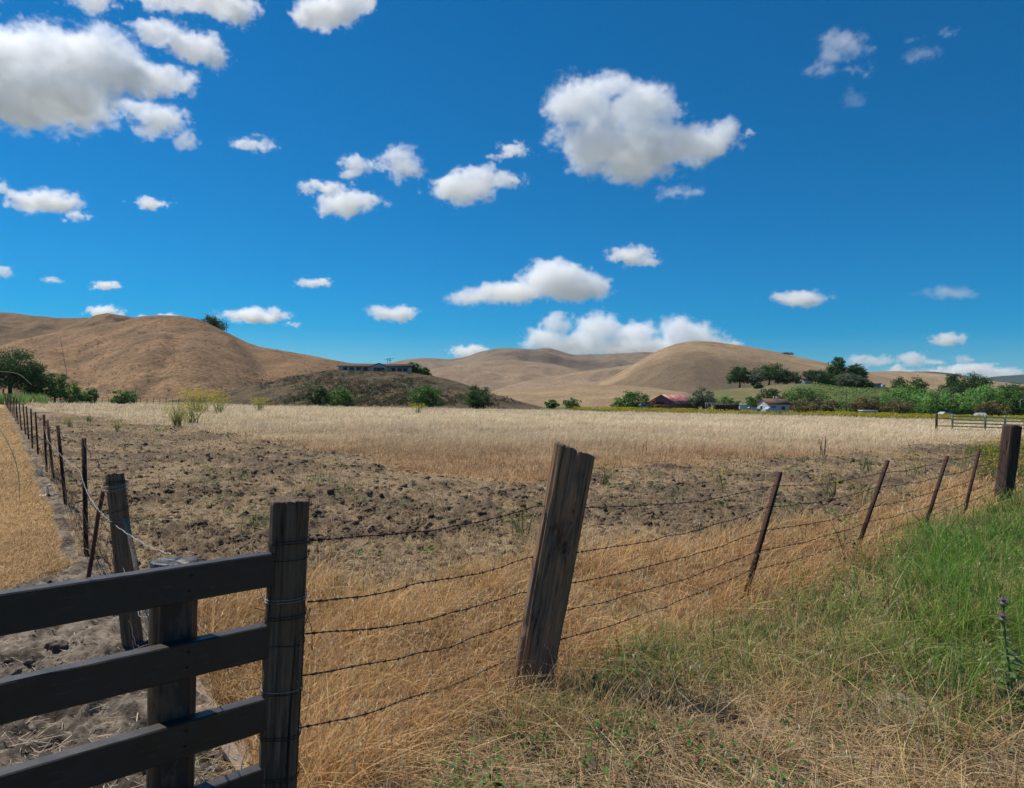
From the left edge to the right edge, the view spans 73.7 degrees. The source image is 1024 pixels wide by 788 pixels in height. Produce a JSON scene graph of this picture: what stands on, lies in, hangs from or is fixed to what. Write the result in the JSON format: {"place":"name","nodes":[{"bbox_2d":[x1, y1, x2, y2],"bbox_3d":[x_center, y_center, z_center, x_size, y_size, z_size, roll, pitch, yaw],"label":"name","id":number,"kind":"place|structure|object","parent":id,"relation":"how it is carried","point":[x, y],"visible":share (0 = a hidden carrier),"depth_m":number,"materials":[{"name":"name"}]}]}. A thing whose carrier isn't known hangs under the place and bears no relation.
{"place":"outdoors","nodes":[
{"label":"outdoors","id":0,"kind":"place"},
{"bbox_2d":[0,312,87,345],"bbox_3d":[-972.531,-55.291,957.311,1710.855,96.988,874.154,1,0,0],"label":"hills","id":1,"kind":"structure","parent":0,"point":[14,326],"depth_m":662.12,"materials":[{"name":"brown plant"}]},
{"bbox_2d":[53,313,133,332],"bbox_3d":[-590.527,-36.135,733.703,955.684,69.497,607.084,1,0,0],"label":"hills","id":2,"kind":"structure","parent":0,"point":[104,318],"depth_m":545.81,"materials":[{"name":"brown plant"}]},
{"bbox_2d":[0,448,231,785],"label":"gravel","id":3,"kind":"structure","parent":0,"point":[32,727],"depth_m":3.77,"materials":[{"name":"gravel"}]},
{"bbox_2d":[0,315,346,401],"bbox_3d":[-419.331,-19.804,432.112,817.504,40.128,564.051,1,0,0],"label":"hills","id":4,"kind":"structure","parent":0,"point":[206,368],"depth_m":212.18,"materials":[{"name":"brown plant"}]},
{"bbox_2d":[0,319,332,390],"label":"hill scrub","id":5,"kind":"object","parent":4,"relation":"on","point":[149,363],"visible":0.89,"depth_m":204.79,"materials":[{"name":"plant"}]},
{"bbox_2d":[199,315,228,330],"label":"tree","id":6,"kind":"object","parent":4,"relation":"on","point":[213,322],"visible":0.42,"depth_m":366.41,"materials":[{"name":"green plant"}]},
{"bbox_2d":[165,370,542,408],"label":"hills","id":7,"kind":"structure","parent":0,"point":[242,395],"depth_m":160.40,"materials":[{"name":"plant"}]},
{"bbox_2d":[255,374,467,404],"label":"green scrub","id":8,"kind":"object","parent":7,"relation":"on","point":[310,389],"visible":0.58,"depth_m":150.56,"materials":[{"name":"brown plant"}]},
{"bbox_2d":[337,363,413,372],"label":"farmhouse","id":9,"kind":"object","parent":7,"relation":"on","point":[407,368],"visible":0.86,"depth_m":194.58,"materials":[{"name":"paint"}]},
{"bbox_2d":[256,369,520,406],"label":"scrub","id":10,"kind":"object","parent":7,"relation":"on","point":[367,391],"visible":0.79,"depth_m":154.18,"materials":[{"name":"plant"}]},
{"bbox_2d":[408,362,421,372],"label":"tree","id":11,"kind":"object","parent":7,"relation":"on","point":[415,366],"visible":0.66,"depth_m":198.26,"materials":[{"name":"green plant"}]},
{"bbox_2d":[429,360,583,391],"bbox_3d":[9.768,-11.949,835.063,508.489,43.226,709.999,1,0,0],"label":"hills","id":12,"kind":"structure","parent":0,"point":[494,375],"depth_m":579.05,"materials":[{"name":"plant"}]},
{"bbox_2d":[0,400,1023,787],"bbox_3d":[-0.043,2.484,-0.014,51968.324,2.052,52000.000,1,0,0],"label":"ground","id":13,"kind":"structure","parent":0,"point":[78,726],"depth_m":7.95,"materials":[{"name":"soil"}]},
{"bbox_2d":[0,389,49,404],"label":"tall green grass","id":14,"kind":"structure","parent":13,"relation":"on","point":[27,397],"depth_m":72.68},
{"bbox_2d":[0,346,50,394],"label":"tree","id":15,"kind":"object","parent":13,"relation":"on","point":[8,365],"visible":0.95,"depth_m":117.15,"materials":[{"name":"green plant"}]},
{"bbox_2d":[22,366,45,395],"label":"bush","id":16,"kind":"object","parent":13,"relation":"on","point":[30,391],"visible":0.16,"depth_m":120.34,"materials":[{"name":"green plant"}]},
{"bbox_2d":[0,408,79,589],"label":"mown grass","id":17,"kind":"structure","parent":13,"relation":"on","point":[42,563],"depth_m":7.98,"materials":[{"name":"plant"}]},
{"bbox_2d":[34,372,77,403],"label":"tree","id":18,"kind":"object","parent":13,"relation":"on","point":[54,390],"visible":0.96,"depth_m":119.31,"materials":[{"name":"green plant"}]},
{"bbox_2d":[44,640,68,650],"bbox_3d":[-2.816,1.560,4.225,0.144,0.076,0.108,1,0,0],"label":"soil clod","id":19,"kind":"object","parent":13,"relation":"on","point":[57,645],"visible":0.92,"depth_m":4.20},
{"bbox_2d":[63,385,89,403],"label":"bush","id":20,"kind":"object","parent":13,"relation":"on","point":[74,391],"visible":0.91,"depth_m":121.45,"materials":[{"name":"green plant"}]},
{"bbox_2d":[2,389,171,648],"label":"wire fence","id":21,"kind":"object","parent":13,"relation":"on","point":[131,631],"visible":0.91,"depth_m":4.28,"materials":[{"name":"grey wood"}]},
{"bbox_2d":[123,518,148,631],"bbox_3d":[-2.157,1.081,3.951,0.034,0.650,0.583,1,0,-45],"label":"wooden stake","id":22,"kind":"object","parent":21,"relation":"attached to","point":[132,550],"visible":0.5,"depth_m":4.03,"materials":[{"name":"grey wood"}]},
{"bbox_2d":[75,388,99,403],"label":"bush","id":23,"kind":"object","parent":13,"relation":"on","point":[92,393],"visible":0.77,"depth_m":123.69,"materials":[{"name":"green plant"}]},
{"bbox_2d":[86,491,104,577],"bbox_3d":[-3.448,1.179,5.651,0.039,0.731,0.239,1,0,-3],"label":"rusty pipe","id":24,"kind":"object","parent":13,"relation":"on","point":[94,538],"visible":0.85,"depth_m":5.64,"materials":[{"name":"orange metal"}]},
{"bbox_2d":[0,447,233,787],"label":"litter","id":25,"kind":"object","parent":13,"relation":"on","point":[59,750],"visible":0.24,"depth_m":3.18,"materials":[{"name":"beige plant"}]},
{"bbox_2d":[109,390,138,403],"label":"bush","id":26,"kind":"object","parent":13,"relation":"on","point":[125,395],"visible":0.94,"depth_m":125.28,"materials":[{"name":"green plant"}]},
{"bbox_2d":[0,551,274,787],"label":"board fence","id":27,"kind":"object","parent":13,"relation":"on","point":[171,661],"visible":1,"depth_m":1.99,"materials":[{"name":"black paint"}]},
{"bbox_2d":[161,401,192,426],"bbox_3d":[-15.451,0.878,31.085,1.858,1.242,1.722,1,0,0],"label":"mustard plant","id":28,"kind":"object","parent":13,"relation":"on","point":[178,417],"visible":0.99,"depth_m":30.93,"materials":[{"name":"green plant"}]},
{"bbox_2d":[177,399,208,424],"bbox_3d":[-15.703,0.886,33.715,1.589,1.278,1.781,1,0,-44],"label":"mustard plant","id":29,"kind":"object","parent":13,"relation":"on","point":[191,418],"visible":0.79,"depth_m":33.63,"materials":[{"name":"green plant"}]},
{"bbox_2d":[175,388,220,412],"bbox_3d":[-23.924,0.466,52.365,3.733,2.045,3.467,1,0,37],"label":"mustard plant","id":30,"kind":"object","parent":13,"relation":"on","point":[198,399],"visible":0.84,"depth_m":52.31,"materials":[{"name":"yellow plant"}]},
{"bbox_2d":[146,635,251,771],"bbox_3d":[-1.750,1.602,3.712,0.108,0.059,2.183,1,-1,-37],"label":"plank","id":31,"kind":"object","parent":13,"relation":"on","point":[233,752],"visible":0.12,"depth_m":3.01,"materials":[{"name":"grey wood"}]},
{"bbox_2d":[207,394,231,412],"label":"mustard plant","id":32,"kind":"object","parent":13,"relation":"on","point":[218,408],"visible":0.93,"depth_m":50.20,"materials":[{"name":"yellow plant"}]},
{"bbox_2d":[228,509,267,527],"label":"leafy weed","id":33,"kind":"object","parent":13,"relation":"on","point":[252,519],"visible":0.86,"depth_m":8.07,"materials":[{"name":"green plant"}]},
{"bbox_2d":[250,397,271,410],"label":"mustard plant","id":34,"kind":"object","parent":13,"relation":"on","point":[260,406],"visible":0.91,"depth_m":57.11,"materials":[{"name":"yellow plant"}]},
{"bbox_2d":[305,386,330,405],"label":"tree","id":35,"kind":"object","parent":13,"relation":"on","point":[316,398],"visible":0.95,"depth_m":132.41,"materials":[{"name":"green plant"}]},
{"bbox_2d":[322,386,354,406],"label":"tree","id":36,"kind":"object","parent":13,"relation":"on","point":[346,401],"visible":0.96,"depth_m":132.49,"materials":[{"name":"green plant"}]},
{"bbox_2d":[407,384,445,407],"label":"tree","id":37,"kind":"object","parent":13,"relation":"on","point":[428,392],"visible":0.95,"depth_m":132.89,"materials":[{"name":"green plant"}]},
{"bbox_2d":[464,384,495,408],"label":"tree","id":38,"kind":"object","parent":13,"relation":"on","point":[475,399],"visible":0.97,"depth_m":133.19,"materials":[{"name":"green plant"}]},
{"bbox_2d":[41,416,986,577],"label":"field weeds","id":39,"kind":"object","parent":13,"relation":"on","point":[431,546],"visible":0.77,"depth_m":11.56,"materials":[{"name":"green plant"}]},
{"bbox_2d":[6,398,1023,485],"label":"hay field","id":40,"kind":"structure","parent":13,"relation":"on","point":[585,438],"depth_m":31.52,"materials":[{"name":"beige plant"}]},
{"bbox_2d":[11,413,1023,606],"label":"straw","id":41,"kind":"object","parent":13,"relation":"on","point":[456,536],"visible":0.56,"depth_m":10.63,"materials":[{"name":"beige plant"}]},
{"bbox_2d":[497,498,542,537],"bbox_3d":[0.166,1.427,7.898,0.678,0.438,0.573,1,0,0],"label":"mustard plant","id":42,"kind":"object","parent":13,"relation":"on","point":[520,529],"visible":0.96,"depth_m":7.91,"materials":[{"name":"green plant"}]},
{"bbox_2d":[21,423,1020,603],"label":"soil clods","id":43,"kind":"object","parent":13,"relation":"on","point":[480,513],"visible":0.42,"depth_m":9.81,"materials":[{"name":"soil"}]},
{"bbox_2d":[24,433,1023,787],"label":"dry grass","id":44,"kind":"structure","parent":13,"relation":"on","point":[354,687],"depth_m":4.55,"materials":[{"name":"plant"}]},
{"bbox_2d":[68,503,1023,787],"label":"thatch","id":45,"kind":"object","parent":13,"relation":"on","point":[746,737],"visible":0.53,"depth_m":3.05,"materials":[{"name":"beige plant"}]},
{"bbox_2d":[543,399,559,408],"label":"bush","id":46,"kind":"object","parent":13,"relation":"on","point":[553,404],"visible":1,"depth_m":164.21,"materials":[{"name":"green plant"}]},
{"bbox_2d":[562,397,581,408],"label":"bush","id":47,"kind":"object","parent":13,"relation":"on","point":[567,402],"visible":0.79,"depth_m":164.24,"materials":[{"name":"green plant"}]},
{"bbox_2d":[592,461,621,484],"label":"mustard plant","id":48,"kind":"object","parent":13,"relation":"on","point":[605,479],"visible":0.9,"depth_m":12.79,"materials":[{"name":"green plant"}]},
{"bbox_2d":[610,399,630,408],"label":"bush","id":49,"kind":"object","parent":13,"relation":"on","point":[617,403],"visible":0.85,"depth_m":171.22,"materials":[{"name":"green plant"}]},
{"bbox_2d":[613,390,650,408],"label":"bush","id":50,"kind":"object","parent":13,"relation":"on","point":[632,396],"visible":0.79,"depth_m":173.57,"materials":[{"name":"green plant"}]},
{"bbox_2d":[241,424,1023,787],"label":"barbed wire fence","id":51,"kind":"object","parent":13,"relation":"on","point":[547,592],"visible":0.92,"depth_m":3.70,"materials":[{"name":"grey wood"}]},
{"bbox_2d":[648,394,697,409],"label":"barn","id":52,"kind":"structure","parent":13,"relation":"on","point":[677,401],"depth_m":188.31,"materials":[{"name":"red metal"}]},
{"bbox_2d":[334,482,1023,787],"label":"foxtail grass","id":53,"kind":"structure","parent":13,"relation":"on","point":[712,646],"depth_m":3.82,"materials":[{"name":"plant"}]},
{"bbox_2d":[686,385,717,409],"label":"tree","id":54,"kind":"object","parent":13,"relation":"on","point":[700,400],"visible":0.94,"depth_m":190.83,"materials":[{"name":"green plant"}]},
{"bbox_2d":[404,473,1023,786],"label":"green grass","id":55,"kind":"structure","parent":13,"relation":"on","point":[970,626],"depth_m":4.69,"materials":[{"name":"plant"}]},
{"bbox_2d":[707,468,738,489],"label":"mustard plant","id":56,"kind":"object","parent":13,"relation":"on","point":[721,479],"visible":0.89,"depth_m":12.44,"materials":[{"name":"green plant"}]},
{"bbox_2d":[714,404,738,410],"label":"sheep shed","id":57,"kind":"structure","parent":13,"relation":"on","point":[733,407],"depth_m":182.75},
{"bbox_2d":[715,396,740,403],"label":"tree","id":58,"kind":"object","parent":13,"relation":"on","point":[724,399],"visible":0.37,"depth_m":199.15,"materials":[{"name":"green plant"}]},
{"bbox_2d":[432,524,1023,787],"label":"leafy weeds","id":59,"kind":"object","parent":13,"relation":"on","point":[681,728],"visible":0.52,"depth_m":3.08,"materials":[{"name":"green plant"}]},
{"bbox_2d":[742,396,760,407],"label":"tree","id":60,"kind":"object","parent":13,"relation":"on","point":[751,402],"visible":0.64,"depth_m":199.34,"materials":[{"name":"green plant"}]},
{"bbox_2d":[755,388,789,400],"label":"tree","id":61,"kind":"object","parent":13,"relation":"on","point":[769,393],"visible":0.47,"depth_m":196.70,"materials":[{"name":"green plant"}]},
{"bbox_2d":[755,396,791,411],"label":"white house","id":62,"kind":"structure","parent":13,"relation":"on","point":[780,404],"depth_m":174.23,"materials":[{"name":"paint"}]},
{"bbox_2d":[553,406,1023,422],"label":"mustard flowers","id":63,"kind":"object","parent":13,"relation":"on","point":[829,414],"visible":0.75,"depth_m":80.55,"materials":[{"name":"yellow plant"}]},
{"bbox_2d":[789,397,833,412],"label":"hedge tree","id":64,"kind":"object","parent":13,"relation":"on","point":[806,407],"visible":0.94,"depth_m":176.42,"materials":[{"name":"green plant"}]},
{"bbox_2d":[819,400,841,412],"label":"hedge tree","id":65,"kind":"object","parent":13,"relation":"on","point":[833,402],"visible":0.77,"depth_m":175.42,"materials":[{"name":"green plant"}]},
{"bbox_2d":[810,470,855,497],"bbox_3d":[5.394,1.533,11.629,0.752,0.463,0.752,1,0,0],"label":"mustard plant","id":66,"kind":"object","parent":13,"relation":"on","point":[827,487],"visible":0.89,"depth_m":11.59,"materials":[{"name":"green plant"}]},
{"bbox_2d":[826,498,858,561],"bbox_3d":[3.321,1.353,6.892,0.334,0.663,0.375,1,0,26],"label":"leafy weed","id":67,"kind":"object","parent":13,"relation":"on","point":[844,537],"visible":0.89,"depth_m":6.87,"materials":[{"name":"green plant"}]},
{"bbox_2d":[843,397,879,412],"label":"hedge tree","id":68,"kind":"object","parent":13,"relation":"on","point":[861,401],"visible":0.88,"depth_m":175.13,"materials":[{"name":"green plant"}]},
{"bbox_2d":[848,454,882,470],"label":"leafy weed","id":69,"kind":"object","parent":13,"relation":"on","point":[863,468],"visible":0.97,"depth_m":16.32,"materials":[{"name":"green plant"}]},
{"bbox_2d":[850,482,890,506],"bbox_3d":[5.608,1.574,10.770,0.537,0.414,0.576,1,0,-21],"label":"mustard plant","id":70,"kind":"object","parent":13,"relation":"on","point":[866,494],"visible":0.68,"depth_m":10.78,"materials":[{"name":"green plant"}]},
{"bbox_2d":[873,398,918,413],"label":"hedge tree","id":71,"kind":"object","parent":13,"relation":"on","point":[900,406],"visible":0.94,"depth_m":171.00,"materials":[{"name":"green plant"}]},
{"bbox_2d":[887,693,912,704],"bbox_3d":[2.039,1.608,3.595,0.133,0.053,0.100,1,0,0],"label":"flat rock","id":72,"kind":"object","parent":13,"relation":"on","point":[902,699],"visible":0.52,"depth_m":3.57,"materials":[{"name":"stone"}]},
{"bbox_2d":[877,383,931,413],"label":"tree","id":73,"kind":"object","parent":13,"relation":"on","point":[902,394],"visible":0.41,"depth_m":195.28,"materials":[{"name":"green plant"}]},
{"bbox_2d":[797,401,1023,414],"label":"undergrowth","id":74,"kind":"object","parent":13,"relation":"on","point":[848,410],"visible":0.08,"depth_m":187.99,"materials":[{"name":"green plant"}]},
{"bbox_2d":[897,454,933,476],"bbox_3d":[8.981,1.604,15.238,0.777,0.522,0.819,1,0,0],"label":"mustard plant","id":75,"kind":"object","parent":13,"relation":"on","point":[915,470],"visible":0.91,"depth_m":15.23,"materials":[{"name":"green plant"}]},
{"bbox_2d":[904,375,934,397],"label":"tree","id":76,"kind":"object","parent":13,"relation":"on","point":[921,384],"visible":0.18,"depth_m":212.86,"materials":[{"name":"green plant"}]},
{"bbox_2d":[909,388,961,414],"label":"tree","id":77,"kind":"object","parent":13,"relation":"on","point":[929,405],"visible":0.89,"depth_m":166.59,"materials":[{"name":"green plant"}]},
{"bbox_2d":[942,393,984,415],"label":"tree","id":78,"kind":"object","parent":13,"relation":"on","point":[965,406],"visible":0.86,"depth_m":164.58,"materials":[{"name":"green plant"}]},
{"bbox_2d":[935,413,1023,430],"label":"metal gate","id":79,"kind":"structure","parent":13,"relation":"on","point":[953,416],"depth_m":41.48,"materials":[{"name":"metal"}]},
{"bbox_2d":[963,383,1002,414],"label":"tree","id":80,"kind":"object","parent":13,"relation":"on","point":[981,392],"visible":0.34,"depth_m":170.38,"materials":[{"name":"green plant"}]},
{"bbox_2d":[951,435,1023,489],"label":"yellow wildflowers","id":81,"kind":"object","parent":13,"relation":"on","point":[990,448],"visible":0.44,"depth_m":17.67,"materials":[{"name":"green plant"}]},
{"bbox_2d":[973,400,1012,416],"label":"hedge tree","id":82,"kind":"object","parent":13,"relation":"on","point":[993,407],"visible":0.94,"depth_m":159.24,"materials":[{"name":"green plant"}]},
{"bbox_2d":[988,597,1023,713],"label":"thistle","id":83,"kind":"object","parent":13,"relation":"on","point":[1003,621],"visible":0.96,"depth_m":3.53,"materials":[{"name":"green plant"}]},
{"bbox_2d":[988,386,1023,415],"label":"tree","id":84,"kind":"object","parent":13,"relation":"on","point":[1007,396],"visible":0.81,"depth_m":165.19,"materials":[{"name":"green plant"}]},
{"bbox_2d":[995,381,1023,402],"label":"tree","id":85,"kind":"object","parent":13,"relation":"on","point":[1013,385],"visible":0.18,"depth_m":234.11,"materials":[{"name":"green plant"}]},
{"bbox_2d":[0,0,1023,378],"label":"sky","id":86,"kind":"structure","parent":0,"point":[349,181],"materials":[{"name":"blue"}]},
{"bbox_2d":[389,348,652,370],"bbox_3d":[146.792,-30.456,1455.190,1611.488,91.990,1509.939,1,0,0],"label":"hills","id":87,"kind":"structure","parent":0,"point":[587,362],"depth_m":1029.77,"materials":[{"name":"brown plant"}]},
{"bbox_2d":[496,365,630,390],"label":"hills","id":88,"kind":"structure","parent":0,"point":[595,377],"depth_m":484.91,"materials":[{"name":"plant"}]},
{"bbox_2d":[492,384,701,409],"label":"hills","id":89,"kind":"structure","parent":0,"point":[599,396],"depth_m":242.06,"materials":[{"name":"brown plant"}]},
{"bbox_2d":[598,341,957,394],"bbox_3d":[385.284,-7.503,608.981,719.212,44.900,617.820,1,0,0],"label":"hills","id":90,"kind":"structure","parent":0,"point":[688,367],"depth_m":374.00,"materials":[{"name":"brown plant"}]},
{"bbox_2d":[701,384,953,413],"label":"hills","id":91,"kind":"structure","parent":0,"point":[738,394],"depth_m":252.01,"materials":[{"name":"plant"}]},
{"bbox_2d":[724,365,751,387],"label":"tree","id":92,"kind":"object","parent":91,"relation":"on","point":[737,374],"visible":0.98,"depth_m":283.71,"materials":[{"name":"green plant"}]},
{"bbox_2d":[744,371,765,385],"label":"tree","id":93,"kind":"object","parent":91,"relation":"on","point":[754,379],"visible":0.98,"depth_m":281.13,"materials":[{"name":"green plant"}]},
{"bbox_2d":[752,362,789,384],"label":"tree","id":94,"kind":"object","parent":91,"relation":"on","point":[767,372],"visible":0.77,"depth_m":284.59,"materials":[{"name":"green plant"}]},
{"bbox_2d":[769,371,801,383],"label":"tree","id":95,"kind":"object","parent":91,"relation":"on","point":[793,377],"visible":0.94,"depth_m":282.11,"materials":[{"name":"green plant"}]},
{"bbox_2d":[782,385,830,410],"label":"tree","id":96,"kind":"object","parent":91,"relation":"on","point":[803,392],"visible":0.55,"depth_m":208.38,"materials":[{"name":"green plant"}]},
{"bbox_2d":[799,369,834,382],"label":"tree","id":97,"kind":"object","parent":91,"relation":"on","point":[820,374],"visible":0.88,"depth_m":285.83,"materials":[{"name":"green plant"}]},
{"bbox_2d":[817,374,843,385],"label":"bush","id":98,"kind":"object","parent":91,"relation":"on","point":[827,381],"visible":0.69,"depth_m":284.47,"materials":[{"name":"green plant"}]},
{"bbox_2d":[825,356,852,376],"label":"tree","id":99,"kind":"object","parent":91,"relation":"on","point":[834,368],"visible":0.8,"depth_m":292.69,"materials":[{"name":"green plant"}]},
{"bbox_2d":[832,372,865,386],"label":"tree","id":100,"kind":"object","parent":91,"relation":"on","point":[849,379],"visible":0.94,"depth_m":281.20,"materials":[{"name":"green plant"}]},
{"bbox_2d":[810,383,889,403],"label":"vines","id":101,"kind":"object","parent":91,"relation":"on","point":[859,389],"visible":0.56,"depth_m":255.61,"materials":[{"name":"green plant"}]},
{"bbox_2d":[847,363,868,378],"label":"tree","id":102,"kind":"object","parent":91,"relation":"on","point":[857,370],"visible":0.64,"depth_m":298.39,"materials":[{"name":"green plant"}]},
{"bbox_2d":[854,378,874,387],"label":"bush","id":103,"kind":"object","parent":91,"relation":"on","point":[867,383],"visible":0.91,"depth_m":280.87,"materials":[{"name":"green plant"}]},
{"bbox_2d":[885,376,911,400],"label":"tree","id":104,"kind":"object","parent":91,"relation":"on","point":[899,381],"visible":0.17,"depth_m":214.41,"materials":[{"name":"green plant"}]},
{"bbox_2d":[936,373,971,391],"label":"tree","id":105,"kind":"object","parent":91,"relation":"on","point":[950,380],"visible":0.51,"depth_m":234.43,"materials":[{"name":"green plant"}]},
{"bbox_2d":[951,372,1000,398],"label":"tree","id":106,"kind":"object","parent":91,"relation":"on","point":[975,382],"visible":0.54,"depth_m":223.81,"materials":[{"name":"green plant"}]},
{"bbox_2d":[869,371,1023,390],"bbox_3d":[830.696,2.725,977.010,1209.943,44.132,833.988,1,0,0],"label":"hills","id":107,"kind":"structure","parent":0,"point":[934,379],"depth_m":736.73,"materials":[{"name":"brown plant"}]},
{"bbox_2d":[924,372,1023,383],"bbox_3d":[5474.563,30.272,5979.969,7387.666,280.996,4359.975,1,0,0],"label":"hills","id":108,"kind":"structure","parent":0,"point":[1014,378],"depth_m":4550.19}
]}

